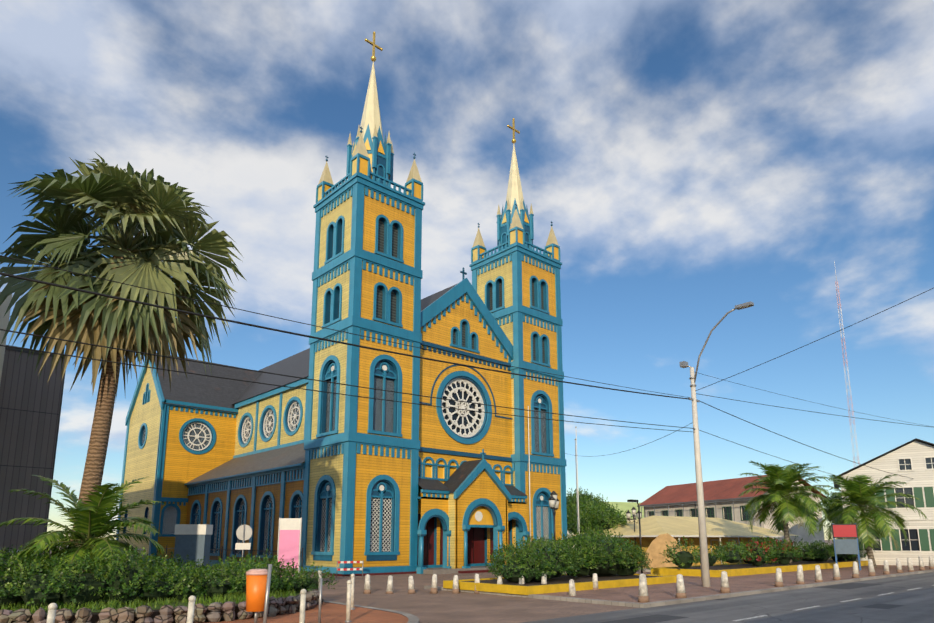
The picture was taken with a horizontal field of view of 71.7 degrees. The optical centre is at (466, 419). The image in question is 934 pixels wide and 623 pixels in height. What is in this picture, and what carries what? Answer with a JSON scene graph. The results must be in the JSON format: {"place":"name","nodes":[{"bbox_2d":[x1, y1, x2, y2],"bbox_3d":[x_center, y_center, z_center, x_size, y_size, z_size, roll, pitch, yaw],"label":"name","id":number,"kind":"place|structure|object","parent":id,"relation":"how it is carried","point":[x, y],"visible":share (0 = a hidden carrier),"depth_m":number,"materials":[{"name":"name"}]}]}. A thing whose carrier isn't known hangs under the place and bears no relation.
{"place":"outdoors","nodes":[
{"label":"outdoors","id":0,"kind":"place"},
{"bbox_2d":[31,600,418,622],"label":"pavement","id":1,"kind":"structure","parent":0,"point":[333,612],"depth_m":19.27,"materials":[{"name":"brown brick"}]},
{"bbox_2d":[1,548,145,565],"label":"fence","id":2,"kind":"object","parent":1,"relation":"on","point":[140,549],"depth_m":32.92,"materials":[{"name":"grey metal"}]},
{"bbox_2d":[0,586,300,622],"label":"garden bed","id":3,"kind":"object","parent":1,"relation":"on","point":[95,618],"visible":0.04,"depth_m":18.07,"materials":[{"name":"soil"}]},
{"bbox_2d":[0,475,165,599],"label":"palm","id":4,"kind":"object","parent":3,"relation":"on","point":[92,522],"visible":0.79,"depth_m":21.18,"materials":[{"name":"green plant"}]},
{"bbox_2d":[0,151,246,545],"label":"fan palm","id":5,"kind":"object","parent":3,"relation":"on","point":[130,202],"visible":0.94,"depth_m":24.40,"materials":[{"name":"green plant"}]},
{"bbox_2d":[0,537,298,591],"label":"garden shrubs","id":6,"kind":"object","parent":3,"relation":"on","point":[193,566],"visible":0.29,"depth_m":22.42,"materials":[{"name":"green"}]},
{"bbox_2d":[0,588,302,613],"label":"grass tufts","id":7,"kind":"object","parent":3,"relation":"on","point":[236,596],"visible":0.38,"depth_m":18.49,"materials":[{"name":"green plant"}]},
{"bbox_2d":[0,576,323,622],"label":"garden rocks","id":8,"kind":"object","parent":3,"relation":"on","point":[143,613],"visible":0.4,"depth_m":17.17,"materials":[{"name":"stone"}]},
{"bbox_2d":[0,545,337,608],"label":"hedge","id":9,"kind":"object","parent":3,"relation":"on","point":[124,583],"visible":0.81,"depth_m":18.76,"materials":[{"name":"green plant"}]},
{"bbox_2d":[46,564,354,622],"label":"bollards","id":10,"kind":"object","parent":1,"relation":"on","point":[52,608],"visible":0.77,"depth_m":14.73,"materials":[{"name":"paint"}]},
{"bbox_2d":[246,569,267,622],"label":"litter bin","id":11,"kind":"object","parent":1,"relation":"on","point":[256,580],"visible":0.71,"depth_m":17.69,"materials":[{"name":"orange plastic"}]},
{"bbox_2d":[300,31,424,576],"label":"cathedral tower","id":12,"kind":"structure","parent":0,"point":[360,493],"depth_m":47.31,"materials":[{"name":"yellow wood"}]},
{"bbox_2d":[48,540,833,622],"bbox_3d":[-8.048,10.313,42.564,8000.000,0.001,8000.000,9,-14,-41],"label":"ground","id":13,"kind":"structure","parent":0,"point":[422,604],"depth_m":24.86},
{"bbox_2d":[0,292,65,561],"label":"grey building","id":14,"kind":"structure","parent":13,"relation":"on","point":[30,406],"depth_m":36.75,"materials":[{"name":"grey"}]},
{"bbox_2d":[174,524,212,569],"bbox_3d":[-15.133,7.395,35.608,1.700,3.200,1.000,0,-11,-1],"label":"sign panel","id":15,"kind":"object","parent":13,"relation":"on","point":[193,541],"visible":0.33,"depth_m":35.31,"materials":[{"name":"white paint"}]},
{"bbox_2d":[156,545,302,568],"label":"church fence","id":16,"kind":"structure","parent":13,"relation":"on","point":[250,550],"depth_m":49.88,"materials":[{"name":"black metal"}]},
{"bbox_2d":[235,524,251,559],"bbox_3d":[-12.060,7.241,34.777,0.860,3.200,0.125,0,-11,-1],"label":"round traffic sign","id":17,"kind":"object","parent":13,"relation":"on","point":[243,532],"visible":0.92,"depth_m":34.97,"materials":[{"name":"grey metal"}]},
{"bbox_2d":[116,284,456,566],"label":"cathedral nave","id":18,"kind":"structure","parent":13,"relation":"on","point":[225,458],"depth_m":65.35,"materials":[{"name":"yellow wood"}]},
{"bbox_2d":[276,518,301,576],"bbox_3d":[-8.801,6.596,31.986,1.400,3.450,0.700,0,-11,-1],"label":"pink sign","id":19,"kind":"object","parent":13,"relation":"on","point":[289,538],"visible":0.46,"depth_m":32.03,"materials":[{"name":"white paint"}]},
{"bbox_2d":[336,561,362,577],"bbox_3d":[-7.504,9.579,41.485,1.735,1.050,0.057,5,-12,-24],"label":"red white barrier","id":20,"kind":"object","parent":13,"relation":"on","point":[343,569],"visible":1,"depth_m":41.48,"materials":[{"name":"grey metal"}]},
{"bbox_2d":[417,267,513,567],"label":"church facade","id":21,"kind":"structure","parent":13,"relation":"on","point":[459,319],"depth_m":53.23,"materials":[{"name":"yellow wood"}]},
{"bbox_2d":[416,449,529,573],"bbox_3d":[0.879,6.995,50.314,11.500,9.350,3.400,9,-14,-41],"label":"entrance porch","id":22,"kind":"object","parent":13,"relation":"on","point":[463,499],"visible":0.96,"depth_m":49.08,"materials":[{"name":"yellow wood"}]},
{"bbox_2d":[527,405,579,541],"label":"flagpoles","id":23,"kind":"object","parent":13,"relation":"on","point":[578,525],"visible":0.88,"depth_m":58.00,"materials":[{"name":"white metal"}]},
{"bbox_2d":[548,491,558,552],"bbox_3d":[5.375,7.047,39.623,0.499,5.350,1.599,-4,-11,19],"label":"street lamp","id":24,"kind":"object","parent":13,"relation":"on","point":[553,502],"depth_m":39.68,"materials":[{"name":"black metal"}]},
{"bbox_2d":[566,486,611,518],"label":"tree","id":25,"kind":"object","parent":13,"relation":"on","point":[571,498],"visible":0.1,"depth_m":83.89,"materials":[{"name":"green plant"}]},
{"bbox_2d":[567,496,622,534],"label":"tree","id":26,"kind":"object","parent":13,"relation":"on","point":[575,506],"visible":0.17,"depth_m":73.02,"materials":[{"name":"green plant"}]},
{"bbox_2d":[567,501,632,533],"bbox_3d":[13.245,11.374,65.477,7.659,6.288,7.804,9,-14,-41],"label":"tree","id":27,"kind":"object","parent":13,"relation":"on","point":[595,518],"visible":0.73,"depth_m":63.98,"materials":[{"name":"green plant"}]},
{"bbox_2d":[567,502,643,547],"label":"green building","id":28,"kind":"structure","parent":13,"relation":"on","point":[625,506],"depth_m":148.45,"materials":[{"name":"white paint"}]},
{"bbox_2d":[626,507,640,546],"bbox_3d":[15.508,10.684,59.236,1.472,5.350,1.356,9,-14,-41],"label":"street lamp","id":29,"kind":"object","parent":13,"relation":"on","point":[634,513],"visible":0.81,"depth_m":59.52,"materials":[{"name":"white glass"}]},
{"bbox_2d":[363,556,933,601],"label":"bollards","id":30,"kind":"object","parent":13,"relation":"on","point":[643,596],"visible":0.83,"depth_m":29.15,"materials":[{"name":"white concrete"}]},
{"bbox_2d":[638,533,681,571],"bbox_3d":[14.932,10.127,49.378,3.800,2.850,1.600,-1,-11,8],"label":"sandstone monument","id":31,"kind":"object","parent":13,"relation":"on","point":[657,546],"visible":0.6,"depth_m":48.99,"materials":[{"name":"stone"}]},
{"bbox_2d":[569,516,800,565],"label":"pavilion","id":32,"kind":"structure","parent":13,"relation":"on","point":[722,531],"depth_m":62.03,"materials":[{"name":"beige fabric"}]},
{"bbox_2d":[637,475,825,550],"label":"red-roofed building","id":33,"kind":"structure","parent":13,"relation":"on","point":[722,500],"depth_m":92.33,"materials":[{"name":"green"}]},
{"bbox_2d":[818,490,841,529],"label":"tree","id":34,"kind":"object","parent":13,"relation":"on","point":[834,508],"visible":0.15,"depth_m":74.70,"materials":[{"name":"green plant"}]},
{"bbox_2d":[834,261,859,466],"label":"radio mast","id":35,"kind":"object","parent":13,"relation":"on","point":[857,457],"visible":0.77,"depth_m":150.00,"materials":[{"name":"white metal"}]},
{"bbox_2d":[833,438,933,565],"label":"white house","id":36,"kind":"structure","parent":13,"relation":"on","point":[914,459],"depth_m":58.30,"materials":[{"name":"paint"}]},
{"bbox_2d":[0,0,933,539],"label":"sky","id":37,"kind":"structure","parent":0,"point":[689,162],"materials":[{"name":"blue"}]},
{"bbox_2d":[469,118,566,556],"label":"cathedral tower","id":38,"kind":"structure","parent":0,"point":[516,281],"depth_m":59.12,"materials":[{"name":"yellow wood"}]},
{"bbox_2d":[424,565,933,607],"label":"pavement","id":39,"kind":"structure","parent":0,"point":[665,593],"depth_m":30.30,"materials":[{"name":"concrete"}]},
{"bbox_2d":[627,499,642,573],"bbox_3d":[10.782,7.468,40.879,0.448,4.740,1.626,-9,-14,39],"label":"street lamp","id":40,"kind":"object","parent":39,"relation":"on","point":[631,500],"visible":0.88,"depth_m":41.53,"materials":[{"name":"black metal"}]},
{"bbox_2d":[443,559,867,594],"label":"yellow planter kerbs","id":41,"kind":"structure","parent":39,"relation":"on","point":[663,575],"depth_m":33.43,"materials":[{"name":"paint"}]},
{"bbox_2d":[485,534,587,582],"bbox_3d":[3.225,6.656,31.395,6.087,2.250,4.900,9,-14,-41],"label":"hedge","id":42,"kind":"object","parent":41,"relation":"on","point":[529,564],"visible":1,"depth_m":30.25,"materials":[{"name":"green plant"}]},
{"bbox_2d":[546,527,652,576],"bbox_3d":[7.284,7.189,35.308,6.569,2.717,4.697,2,-11,-13],"label":"hedge","id":43,"kind":"object","parent":41,"relation":"on","point":[608,558],"visible":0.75,"depth_m":34.24,"materials":[{"name":"green plant"}]},
{"bbox_2d":[659,535,866,568],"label":"planter shrubs","id":44,"kind":"object","parent":41,"relation":"on","point":[683,559],"visible":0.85,"depth_m":46.51,"materials":[{"name":"green plant"}]},
{"bbox_2d":[739,537,801,565],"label":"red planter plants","id":45,"kind":"object","parent":41,"relation":"on","point":[760,559],"visible":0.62,"depth_m":46.58,"materials":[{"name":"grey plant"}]},
{"bbox_2d":[737,461,837,562],"bbox_3d":[26.351,7.527,53.461,6.957,8.494,8.345,2,-11,-13],"label":"palm","id":46,"kind":"object","parent":41,"relation":"on","point":[779,481],"visible":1,"depth_m":52.80,"materials":[{"name":"green plant"}]},
{"bbox_2d":[679,301,753,586],"bbox_3d":[12.565,1.237,31.577,1.000,13.600,3.850,9,-14,-41],"label":"street lamp","id":47,"kind":"object","parent":39,"relation":"on","point":[705,572],"visible":0.98,"depth_m":32.15,"materials":[{"name":"metal"}]},
{"bbox_2d":[0,255,933,493],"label":"overhead cables","id":48,"kind":"object","parent":47,"relation":"attached to","point":[104,295],"visible":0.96,"depth_m":19.09,"materials":[{"name":"black plastic"}]},
{"bbox_2d":[831,523,860,569],"bbox_3d":[28.767,9.624,49.053,1.660,3.480,0.220,-5,-12,25],"label":"signboard","id":49,"kind":"object","parent":39,"relation":"on","point":[846,546],"visible":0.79,"depth_m":49.07,"materials":[{"name":"red"}]},
{"bbox_2d":[813,474,925,566],"bbox_3d":[33.455,8.329,53.913,8.343,7.919,8.578,9,-14,-41],"label":"palm","id":50,"kind":"object","parent":39,"relation":"on","point":[863,496],"visible":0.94,"depth_m":53.09,"materials":[{"name":"green plant"}]},
{"bbox_2d":[522,572,933,622],"bbox_3d":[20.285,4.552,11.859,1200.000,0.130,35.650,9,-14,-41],"label":"road","id":51,"kind":"structure","parent":0,"point":[905,599],"depth_m":22.66,"materials":[{"name":"grey asphalt"}]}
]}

